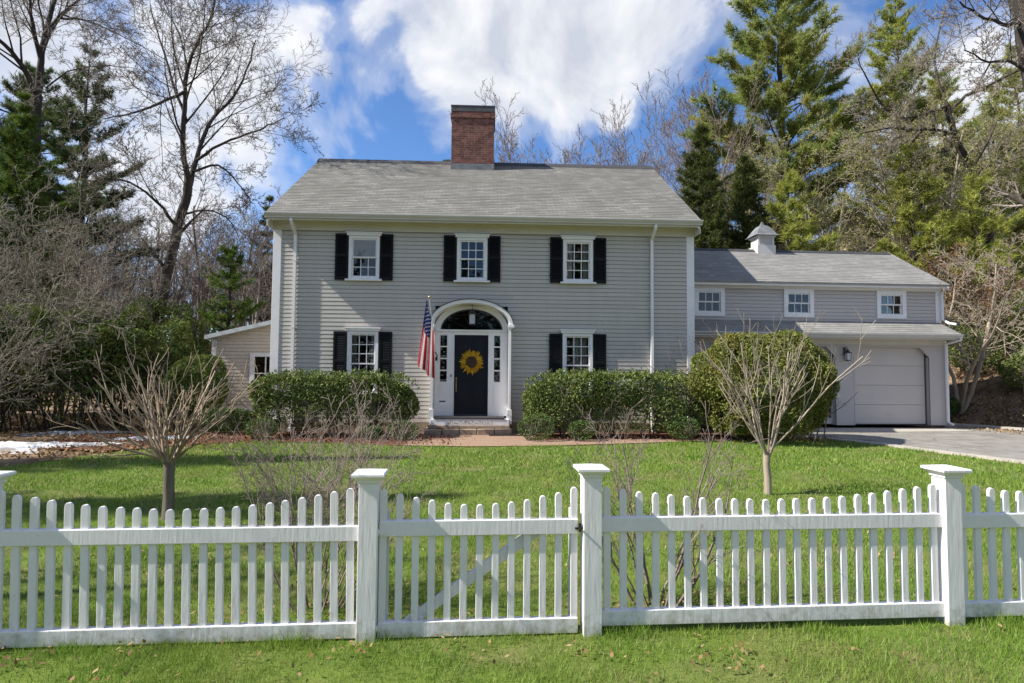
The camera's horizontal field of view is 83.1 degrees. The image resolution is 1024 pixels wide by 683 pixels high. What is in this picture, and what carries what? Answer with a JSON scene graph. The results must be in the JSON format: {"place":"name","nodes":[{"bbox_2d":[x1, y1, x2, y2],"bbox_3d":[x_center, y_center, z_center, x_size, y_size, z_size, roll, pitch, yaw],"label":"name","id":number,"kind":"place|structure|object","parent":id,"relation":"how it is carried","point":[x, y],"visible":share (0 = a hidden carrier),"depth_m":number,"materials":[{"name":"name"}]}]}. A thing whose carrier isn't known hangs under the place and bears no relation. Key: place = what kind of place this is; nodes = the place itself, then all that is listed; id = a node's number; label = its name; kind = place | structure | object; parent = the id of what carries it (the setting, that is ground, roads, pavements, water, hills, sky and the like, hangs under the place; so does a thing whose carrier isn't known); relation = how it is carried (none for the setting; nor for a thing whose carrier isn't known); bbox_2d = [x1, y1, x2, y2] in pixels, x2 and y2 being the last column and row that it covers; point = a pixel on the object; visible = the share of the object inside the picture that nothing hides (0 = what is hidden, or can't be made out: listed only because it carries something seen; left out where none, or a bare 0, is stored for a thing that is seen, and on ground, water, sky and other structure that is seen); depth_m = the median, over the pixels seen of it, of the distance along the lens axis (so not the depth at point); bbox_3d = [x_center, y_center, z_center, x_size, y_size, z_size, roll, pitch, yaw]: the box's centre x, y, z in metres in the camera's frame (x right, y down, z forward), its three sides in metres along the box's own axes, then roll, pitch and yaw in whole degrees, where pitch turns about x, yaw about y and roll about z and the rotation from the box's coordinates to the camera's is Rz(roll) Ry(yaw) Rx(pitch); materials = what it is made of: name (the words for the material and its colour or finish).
{"place":"outdoors","nodes":[
{"label":"outdoors","id":0,"kind":"place"},
{"bbox_2d":[0,437,1023,682],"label":"lawn","id":1,"kind":"structure","parent":0,"point":[745,674],"depth_m":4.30,"materials":[{"name":"plant"}]},
{"bbox_2d":[45,323,262,519],"bbox_3d":[-3.852,0.894,6.283,2.381,2.233,1.336,0,-3,0],"label":"ornamental tree","id":2,"kind":"object","parent":1,"relation":"on","point":[167,460],"visible":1,"depth_m":6.18,"materials":[{"name":"brown plant"}]},
{"bbox_2d":[0,469,388,647],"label":"picket fence","id":3,"kind":"object","parent":1,"relation":"on","point":[363,532],"visible":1,"depth_m":3.42,"materials":[{"name":"white paint"}]},
{"bbox_2d":[376,487,582,637],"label":"gate","id":4,"kind":"structure","parent":3,"relation":"attached to","point":[527,529],"depth_m":3.56,"materials":[{"name":"white paint"}]},
{"bbox_2d":[228,416,390,523],"bbox_3d":[-2.130,1.362,6.123,1.728,1.180,0.632,0,-3,0],"label":"bare shrub","id":5,"kind":"object","parent":1,"relation":"on","point":[259,466],"visible":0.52,"depth_m":6.06,"materials":[{"name":"brown plant"}]},
{"bbox_2d":[195,374,436,613],"bbox_3d":[-1.458,1.042,4.126,1.598,1.630,1.490,-2,-4,43],"label":"bare shrub","id":6,"kind":"object","parent":1,"relation":"on","point":[360,461],"visible":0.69,"depth_m":4.02,"materials":[{"name":"brown plant"}]},
{"bbox_2d":[0,438,1015,682],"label":"fallen leaves","id":7,"kind":"object","parent":1,"relation":"on","point":[70,678],"visible":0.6,"depth_m":3.69,"materials":[{"name":"brown plant"}]},
{"bbox_2d":[559,381,773,606],"bbox_3d":[1.079,1.078,4.212,1.517,1.612,1.261,0,-3,0],"label":"bare shrub","id":8,"kind":"object","parent":1,"relation":"on","point":[680,565],"visible":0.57,"depth_m":4.05,"materials":[{"name":"brown plant"}]},
{"bbox_2d":[696,300,874,494],"bbox_3d":[3.517,0.806,7.889,2.176,2.684,1.404,1,-3,-15],"label":"ornamental tree","id":9,"kind":"object","parent":1,"relation":"on","point":[772,444],"visible":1,"depth_m":7.71,"materials":[{"name":"beige plant"}]},
{"bbox_2d":[573,464,1023,636],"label":"picket fence","id":10,"kind":"object","parent":1,"relation":"on","point":[946,519],"visible":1,"depth_m":3.72,"materials":[{"name":"white paint"}]},
{"bbox_2d":[0,291,1023,467],"bbox_3d":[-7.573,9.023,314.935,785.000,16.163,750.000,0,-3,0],"label":"ground","id":11,"kind":"structure","parent":0,"point":[960,379],"depth_m":18.42,"materials":[{"name":"brown soil"}]},
{"bbox_2d":[0,303,72,430],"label":"evergreen shrub","id":12,"kind":"object","parent":11,"relation":"on","point":[18,384],"visible":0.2,"depth_m":14.57,"materials":[{"name":"green plant"}]},
{"bbox_2d":[0,90,79,414],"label":"cedar","id":13,"kind":"object","parent":11,"relation":"on","point":[25,124],"visible":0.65,"depth_m":20.08,"materials":[{"name":"green plant"}]},
{"bbox_2d":[0,60,108,276],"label":"dark pine","id":14,"kind":"object","parent":11,"relation":"on","point":[8,104],"visible":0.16,"depth_m":34.18,"materials":[{"name":"green plant"}]},
{"bbox_2d":[0,441,125,453],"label":"snow patch","id":15,"kind":"object","parent":11,"relation":"on","point":[13,446],"visible":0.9,"depth_m":11.57,"materials":[{"name":"white snow"}]},
{"bbox_2d":[2,279,139,419],"bbox_3d":[-15.012,0.307,18.583,6.606,4.349,4.860,0,-3,0],"label":"evergreen shrub","id":16,"kind":"object","parent":11,"relation":"on","point":[53,294],"visible":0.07,"depth_m":18.29,"materials":[{"name":"green plant"}]},
{"bbox_2d":[18,430,129,435],"bbox_3d":[-10.522,2.222,14.155,2.861,0.105,0.498,1,-3,-14],"label":"snow patch","id":17,"kind":"object","parent":11,"relation":"on","point":[54,433],"visible":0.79,"depth_m":13.96,"materials":[{"name":"white snow"}]},
{"bbox_2d":[0,299,160,432],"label":"evergreen shrub","id":18,"kind":"object","parent":11,"relation":"on","point":[105,332],"visible":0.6,"depth_m":14.39,"materials":[{"name":"green plant"}]},
{"bbox_2d":[0,41,167,389],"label":"dark pine","id":19,"kind":"object","parent":11,"relation":"on","point":[63,154],"visible":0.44,"depth_m":30.84,"materials":[{"name":"green plant"}]},
{"bbox_2d":[0,237,167,413],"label":"arching shrub","id":20,"kind":"object","parent":11,"relation":"on","point":[28,354],"visible":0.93,"depth_m":13.27,"materials":[{"name":"brown plant"}]},
{"bbox_2d":[0,0,182,410],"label":"oak tree","id":21,"kind":"object","parent":11,"relation":"on","point":[48,27],"visible":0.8,"depth_m":21.77,"materials":[{"name":"brown plant"}]},
{"bbox_2d":[66,238,122,393],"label":"bare tree","id":22,"kind":"object","parent":11,"relation":"on","point":[88,283],"visible":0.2,"depth_m":28.53,"materials":[{"name":"brown plant"}]},
{"bbox_2d":[67,204,141,317],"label":"bare tree","id":23,"kind":"object","parent":11,"relation":"on","point":[95,261],"visible":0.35,"depth_m":27.66,"materials":[{"name":"brown plant"}]},
{"bbox_2d":[0,195,221,421],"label":"arching shrub","id":24,"kind":"object","parent":11,"relation":"on","point":[64,286],"visible":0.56,"depth_m":16.93,"materials":[{"name":"brown plant"}]},
{"bbox_2d":[86,197,146,311],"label":"bare tree","id":25,"kind":"object","parent":11,"relation":"on","point":[113,287],"visible":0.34,"depth_m":31.30,"materials":[{"name":"brown plant"}]},
{"bbox_2d":[0,92,237,430],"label":"arching shrub","id":26,"kind":"object","parent":11,"relation":"on","point":[26,238],"visible":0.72,"depth_m":16.92,"materials":[{"name":"brown plant"}]},
{"bbox_2d":[90,183,157,283],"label":"bare tree","id":27,"kind":"object","parent":11,"relation":"on","point":[127,217],"visible":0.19,"depth_m":44.93,"materials":[{"name":"brown plant"}]},
{"bbox_2d":[102,204,152,316],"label":"bare tree","id":28,"kind":"object","parent":11,"relation":"on","point":[125,249],"visible":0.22,"depth_m":32.20,"materials":[{"name":"brown plant"}]},
{"bbox_2d":[107,211,171,304],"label":"bare tree","id":29,"kind":"object","parent":11,"relation":"on","point":[140,215],"visible":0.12,"depth_m":39.63,"materials":[{"name":"brown plant"}]},
{"bbox_2d":[61,302,228,429],"bbox_3d":[-10.323,0.592,15.891,4.086,3.595,3.564,0,-3,0],"label":"evergreen shrub","id":30,"kind":"object","parent":11,"relation":"on","point":[185,339],"visible":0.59,"depth_m":15.37,"materials":[{"name":"green plant"}]},
{"bbox_2d":[132,197,184,305],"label":"bare tree","id":31,"kind":"object","parent":11,"relation":"on","point":[151,203],"visible":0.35,"depth_m":43.34,"materials":[{"name":"brown plant"}]},
{"bbox_2d":[103,296,217,416],"bbox_3d":[-12.247,0.490,20.003,5.128,4.175,4.690,0,-3,0],"label":"evergreen shrub","id":32,"kind":"object","parent":11,"relation":"on","point":[172,311],"visible":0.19,"depth_m":19.39,"materials":[{"name":"green plant"}]},
{"bbox_2d":[133,238,211,320],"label":"bare tree","id":33,"kind":"object","parent":11,"relation":"on","point":[186,245],"visible":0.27,"depth_m":27.89,"materials":[{"name":"brown plant"}]},
{"bbox_2d":[17,0,332,414],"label":"maple tree","id":34,"kind":"object","parent":11,"relation":"on","point":[184,204],"visible":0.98,"depth_m":19.82,"materials":[{"name":"brown plant"}]},
{"bbox_2d":[146,212,235,351],"bbox_3d":[-17.487,-2.285,31.354,4.504,10.300,4.024,2,-3,-22],"label":"bare tree","id":35,"kind":"object","parent":11,"relation":"on","point":[179,297],"visible":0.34,"depth_m":31.16,"materials":[{"name":"brown plant"}]},
{"bbox_2d":[166,226,215,347],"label":"bare tree","id":36,"kind":"object","parent":11,"relation":"on","point":[182,301],"visible":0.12,"depth_m":33.41,"materials":[{"name":"brown plant"}]},
{"bbox_2d":[150,147,242,353],"bbox_3d":[-15.208,-3.116,27.782,4.044,11.987,4.526,1,-3,-9],"label":"bare tree","id":37,"kind":"object","parent":11,"relation":"on","point":[198,289],"visible":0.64,"depth_m":28.09,"materials":[{"name":"brown plant"}]},
{"bbox_2d":[177,223,236,340],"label":"bare tree","id":38,"kind":"object","parent":11,"relation":"on","point":[210,236],"visible":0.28,"depth_m":30.65,"materials":[{"name":"brown plant"}]},
{"bbox_2d":[175,213,247,322],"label":"bare tree","id":39,"kind":"object","parent":11,"relation":"on","point":[212,256],"visible":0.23,"depth_m":33.00,"materials":[{"name":"brown plant"}]},
{"bbox_2d":[194,242,267,388],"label":"spruce","id":40,"kind":"object","parent":11,"relation":"on","point":[231,277],"visible":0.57,"depth_m":22.75,"materials":[{"name":"green plant"}]},
{"bbox_2d":[206,214,268,331],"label":"bare tree","id":41,"kind":"object","parent":11,"relation":"on","point":[237,296],"visible":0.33,"depth_m":31.19,"materials":[{"name":"brown plant"}]},
{"bbox_2d":[200,184,281,326],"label":"bare tree","id":42,"kind":"object","parent":11,"relation":"on","point":[248,264],"visible":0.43,"depth_m":27.21,"materials":[{"name":"brown plant"}]},
{"bbox_2d":[230,241,272,327],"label":"bare tree","id":43,"kind":"object","parent":11,"relation":"on","point":[249,286],"visible":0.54,"depth_m":26.00,"materials":[{"name":"brown plant"}]},
{"bbox_2d":[235,202,272,320],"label":"bare tree","id":44,"kind":"object","parent":11,"relation":"on","point":[267,296],"visible":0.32,"depth_m":30.09,"materials":[{"name":"brown plant"}]},
{"bbox_2d":[235,195,273,322],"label":"bare tree","id":45,"kind":"object","parent":11,"relation":"on","point":[268,198],"visible":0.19,"depth_m":33.20,"materials":[{"name":"brown plant"}]},
{"bbox_2d":[28,430,844,454],"bbox_3d":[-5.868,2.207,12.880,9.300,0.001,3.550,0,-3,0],"label":"mulch bed","id":46,"kind":"object","parent":11,"relation":"on","point":[106,448],"visible":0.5,"depth_m":13.04,"materials":[{"name":"brown wood"}]},
{"bbox_2d":[149,350,259,430],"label":"porch shrub","id":47,"kind":"object","parent":46,"relation":"on","point":[205,359],"visible":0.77,"depth_m":14.84,"materials":[{"name":"green plant"}]},
{"bbox_2d":[195,407,253,433],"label":"porch shrub","id":48,"kind":"object","parent":46,"relation":"on","point":[238,419],"visible":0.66,"depth_m":14.15,"materials":[{"name":"green plant"}]},
{"bbox_2d":[243,417,278,441],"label":"shrub","id":49,"kind":"object","parent":46,"relation":"on","point":[274,430],"visible":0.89,"depth_m":13.08,"materials":[{"name":"green plant"}]},
{"bbox_2d":[246,368,419,437],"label":"hedge","id":50,"kind":"object","parent":46,"relation":"on","point":[266,389],"visible":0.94,"depth_m":13.47,"materials":[{"name":"green plant"}]},
{"bbox_2d":[388,420,418,439],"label":"shrub","id":51,"kind":"object","parent":46,"relation":"on","point":[412,430],"visible":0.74,"depth_m":13.17,"materials":[{"name":"green plant"}]},
{"bbox_2d":[204,105,703,434],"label":"house","id":52,"kind":"structure","parent":11,"relation":"on","point":[541,268],"depth_m":15.12,"materials":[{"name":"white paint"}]},
{"bbox_2d":[344,327,381,394],"bbox_3d":[-3.840,0.502,14.883,0.940,1.730,0.242,1,-3,-2],"label":"window","id":53,"kind":"structure","parent":52,"relation":"in","point":[352,332],"depth_m":14.87,"materials":[{"name":"white paint"}]},
{"bbox_2d":[345,231,382,280],"bbox_3d":[-3.828,-2.202,14.976,0.940,1.270,0.162,1,-3,-2],"label":"window","id":54,"kind":"structure","parent":52,"relation":"in","point":[362,245],"depth_m":14.99,"materials":[{"name":"white paint"}]},
{"bbox_2d":[418,296,437,378],"bbox_3d":[-2.046,-0.040,14.166,0.349,2.048,1.045,0,-3,8],"label":"flag","id":55,"kind":"object","parent":52,"relation":"attached to","point":[428,357],"visible":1,"depth_m":13.99,"materials":[{"name":"multicoloured fabric"}]},
{"bbox_2d":[458,349,482,374],"bbox_3d":[-1.057,0.532,14.948,0.672,0.707,0.090,1,-3,-2],"label":"wreath","id":56,"kind":"object","parent":52,"relation":"attached to","point":[469,361],"visible":1,"depth_m":14.94,"materials":[{"name":"yellow plant"}]},
{"bbox_2d":[453,335,487,415],"bbox_3d":[-1.062,0.877,14.986,0.880,2.085,0.131,1,-3,-2],"label":"front door","id":57,"kind":"structure","parent":52,"relation":"in","point":[470,391],"depth_m":14.99,"materials":[{"name":"blue paint"}]},
{"bbox_2d":[454,233,489,282],"bbox_3d":[-1.039,-2.174,15.092,0.940,1.270,0.162,1,-3,-2],"label":"window","id":58,"kind":"structure","parent":52,"relation":"in","point":[461,237],"depth_m":15.08,"materials":[{"name":"white paint"}]},
{"bbox_2d":[559,329,595,395],"bbox_3d":[1.708,0.558,15.115,0.940,1.730,0.242,1,-3,-2],"label":"window","id":59,"kind":"structure","parent":52,"relation":"in","point":[574,334],"depth_m":15.11,"materials":[{"name":"white paint"}]},
{"bbox_2d":[560,235,595,283],"bbox_3d":[1.735,-2.144,15.248,0.940,1.270,0.242,1,-3,-2],"label":"window","id":60,"kind":"structure","parent":52,"relation":"in","point":[587,241],"depth_m":15.23,"materials":[{"name":"white paint"}]},
{"bbox_2d":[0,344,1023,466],"bbox_3d":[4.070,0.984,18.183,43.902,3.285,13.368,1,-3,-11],"label":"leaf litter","id":61,"kind":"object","parent":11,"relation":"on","point":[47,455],"visible":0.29,"depth_m":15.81,"materials":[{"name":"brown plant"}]},
{"bbox_2d":[517,413,554,440],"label":"shrub","id":62,"kind":"object","parent":11,"relation":"on","point":[534,438],"visible":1,"depth_m":13.30,"materials":[{"name":"green plant"}]},
{"bbox_2d":[449,78,650,165],"bbox_3d":[2.765,-5.322,34.914,13.001,17.882,11.030,2,-3,-33],"label":"bare tree","id":63,"kind":"object","parent":11,"relation":"on","point":[512,150],"visible":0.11,"depth_m":32.78,"materials":[{"name":"brown plant"}]},
{"bbox_2d":[566,420,595,440],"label":"shrub","id":64,"kind":"object","parent":11,"relation":"on","point":[571,431],"visible":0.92,"depth_m":13.25,"materials":[{"name":"green plant"}]},
{"bbox_2d":[536,428,789,439],"bbox_3d":[4.281,2.397,15.127,7.821,0.001,2.490,1,-3,-8],"label":"mulch border","id":65,"kind":"object","parent":11,"relation":"on","point":[663,434],"visible":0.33,"depth_m":14.64,"materials":[{"name":"brown soil"}]},
{"bbox_2d":[521,367,718,438],"bbox_3d":[2.662,1.502,14.092,4.912,1.805,1.712,0,-3,0],"label":"hedge","id":66,"kind":"object","parent":65,"relation":"on","point":[535,396],"visible":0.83,"depth_m":13.72,"materials":[{"name":"green plant"}]},
{"bbox_2d":[562,71,780,246],"bbox_3d":[8.594,-5.454,31.948,11.663,16.041,9.895,-1,-3,27],"label":"bare tree","id":67,"kind":"object","parent":11,"relation":"on","point":[730,152],"visible":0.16,"depth_m":30.11,"materials":[{"name":"brown plant"}]},
{"bbox_2d":[666,416,700,440],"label":"shrub","id":68,"kind":"object","parent":11,"relation":"on","point":[689,434],"visible":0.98,"depth_m":13.36,"materials":[{"name":"green plant"}]},
{"bbox_2d":[673,122,750,248],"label":"hemlock","id":69,"kind":"object","parent":11,"relation":"on","point":[702,164],"visible":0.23,"depth_m":25.37,"materials":[{"name":"green plant"}]},
{"bbox_2d":[625,60,830,245],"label":"bare tree","id":70,"kind":"object","parent":11,"relation":"on","point":[688,108],"visible":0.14,"depth_m":40.45,"materials":[{"name":"brown plant"}]},
{"bbox_2d":[707,153,784,248],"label":"hemlock","id":71,"kind":"object","parent":11,"relation":"on","point":[741,183],"visible":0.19,"depth_m":26.78,"materials":[{"name":"green plant"}]},
{"bbox_2d":[638,325,858,443],"bbox_3d":[5.596,1.000,13.793,5.226,2.824,3.135,0,-3,0],"label":"round bush","id":72,"kind":"object","parent":11,"relation":"on","point":[816,416],"visible":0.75,"depth_m":12.93,"materials":[{"name":"green plant"}]},
{"bbox_2d":[737,168,842,250],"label":"white pine","id":73,"kind":"object","parent":11,"relation":"on","point":[791,225],"visible":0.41,"depth_m":25.14,"materials":[{"name":"green plant"}]},
{"bbox_2d":[677,0,909,249],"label":"white pine","id":74,"kind":"object","parent":11,"relation":"on","point":[792,54],"visible":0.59,"depth_m":31.31,"materials":[{"name":"green plant"}]},
{"bbox_2d":[694,222,963,425],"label":"garage","id":75,"kind":"structure","parent":11,"relation":"on","point":[902,377],"depth_m":17.18,"materials":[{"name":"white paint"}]},
{"bbox_2d":[694,287,724,315],"bbox_3d":[5.802,-1.168,17.018,0.920,0.840,0.100,1,-3,-4],"label":"window","id":76,"kind":"structure","parent":75,"relation":"in","point":[721,303],"depth_m":16.99,"materials":[{"name":"white paint"}]},
{"bbox_2d":[783,289,813,317],"bbox_3d":[8.525,-1.136,17.209,0.920,0.840,0.100,1,-3,-4],"label":"window","id":77,"kind":"structure","parent":75,"relation":"in","point":[810,292],"depth_m":17.18,"materials":[{"name":"white paint"}]},
{"bbox_2d":[854,347,926,424],"bbox_3d":[11.191,1.307,17.181,2.390,2.320,0.070,1,-3,-4],"label":"garage door","id":78,"kind":"structure","parent":75,"relation":"in","point":[891,388],"depth_m":17.18,"materials":[{"name":"paint"}]},
{"bbox_2d":[876,291,906,318],"bbox_3d":[11.407,-1.103,17.410,0.920,0.840,0.100,1,-3,-4],"label":"window","id":79,"kind":"structure","parent":75,"relation":"in","point":[902,314],"depth_m":17.38,"materials":[{"name":"white paint"}]},
{"bbox_2d":[716,105,962,253],"bbox_3d":[16.395,-4.433,28.754,11.805,13.222,10.385,0,-3,0],"label":"budding tree","id":80,"kind":"object","parent":11,"relation":"on","point":[841,219],"visible":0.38,"depth_m":27.55,"materials":[{"name":"green plant"}]},
{"bbox_2d":[816,428,969,431],"bbox_3d":[10.630,2.501,16.426,4.575,0.001,1.167,1,-3,-9],"label":"garage apron","id":81,"kind":"object","parent":11,"relation":"on","point":[881,429],"visible":0.8,"depth_m":16.31,"materials":[{"name":"concrete"}]},
{"bbox_2d":[767,73,1023,272],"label":"budding tree","id":82,"kind":"object","parent":11,"relation":"on","point":[983,121],"visible":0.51,"depth_m":26.81,"materials":[{"name":"green plant"}]},
{"bbox_2d":[811,0,1023,347],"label":"oak tree","id":83,"kind":"object","parent":11,"relation":"on","point":[959,148],"visible":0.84,"depth_m":25.52,"materials":[{"name":"brown plant"}]},
{"bbox_2d":[838,0,1003,257],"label":"white pine","id":84,"kind":"object","parent":11,"relation":"on","point":[893,21],"visible":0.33,"depth_m":36.23,"materials":[{"name":"green plant"}]},
{"bbox_2d":[869,140,982,299],"bbox_3d":[17.865,-3.798,25.162,4.522,10.315,4.445,-2,-4,40],"label":"white pine","id":85,"kind":"object","parent":11,"relation":"on","point":[927,230],"visible":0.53,"depth_m":24.98,"materials":[{"name":"green plant"}]},
{"bbox_2d":[843,84,1023,325],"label":"budding tree","id":86,"kind":"object","parent":11,"relation":"on","point":[953,178],"visible":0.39,"depth_m":26.53,"materials":[{"name":"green plant"}]},
{"bbox_2d":[874,65,1023,310],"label":"white pine","id":87,"kind":"object","parent":11,"relation":"on","point":[958,110],"visible":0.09,"depth_m":33.34,"materials":[{"name":"green plant"}]},
{"bbox_2d":[901,241,1023,371],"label":"bronze tree","id":88,"kind":"object","parent":11,"relation":"on","point":[978,295],"visible":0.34,"depth_m":21.17,"materials":[{"name":"brown plant"}]},
{"bbox_2d":[903,169,1023,344],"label":"white pine","id":89,"kind":"object","parent":11,"relation":"on","point":[969,221],"visible":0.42,"depth_m":23.62,"materials":[{"name":"green plant"}]},
{"bbox_2d":[914,0,1023,215],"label":"oak tree","id":90,"kind":"object","parent":11,"relation":"on","point":[1016,9],"visible":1,"depth_m":14.69,"materials":[{"name":"brown plant"}]},
{"bbox_2d":[925,228,1023,414],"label":"dogwood tree","id":91,"kind":"object","parent":11,"relation":"on","point":[964,403],"visible":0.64,"depth_m":18.66,"materials":[{"name":"beige plant"}]},
{"bbox_2d":[930,93,1023,321],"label":"white pine","id":92,"kind":"object","parent":11,"relation":"on","point":[1017,227],"visible":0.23,"depth_m":29.71,"materials":[{"name":"green plant"}]},
{"bbox_2d":[941,423,1023,430],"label":"driveway back kerb","id":93,"kind":"structure","parent":11,"relation":"on","point":[979,426],"depth_m":17.23,"materials":[{"name":"concrete"}]},
{"bbox_2d":[944,311,1023,374],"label":"bank shrub","id":94,"kind":"object","parent":11,"relation":"on","point":[996,358],"visible":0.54,"depth_m":21.16,"materials":[{"name":"green plant"}]},
{"bbox_2d":[955,43,1023,310],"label":"white pine","id":95,"kind":"object","parent":11,"relation":"on","point":[1015,80],"visible":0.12,"depth_m":37.50,"materials":[{"name":"green plant"}]},
{"bbox_2d":[969,287,1023,354],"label":"bank shrub","id":96,"kind":"object","parent":11,"relation":"on","point":[1017,332],"visible":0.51,"depth_m":20.56,"materials":[{"name":"green plant"}]},
{"bbox_2d":[994,345,1023,393],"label":"bank shrub","id":97,"kind":"object","parent":11,"relation":"on","point":[1014,365],"visible":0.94,"depth_m":18.73,"materials":[{"name":"green plant"}]},
{"bbox_2d":[0,0,1023,340],"label":"sky","id":98,"kind":"structure","parent":0,"point":[398,68],"materials":[{"name":"blue"}]},
{"bbox_2d":[404,433,801,445],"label":"brick path","id":99,"kind":"structure","parent":0,"point":[513,439],"depth_m":13.18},
{"bbox_2d":[767,426,1023,459],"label":"driveway","id":100,"kind":"structure","parent":0,"point":[1010,445],"depth_m":14.06,"materials":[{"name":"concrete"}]},
{"bbox_2d":[821,437,1023,463],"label":"driveway kerb","id":101,"kind":"structure","parent":100,"relation":"on","point":[947,452],"depth_m":11.90,"materials":[{"name":"concrete"}]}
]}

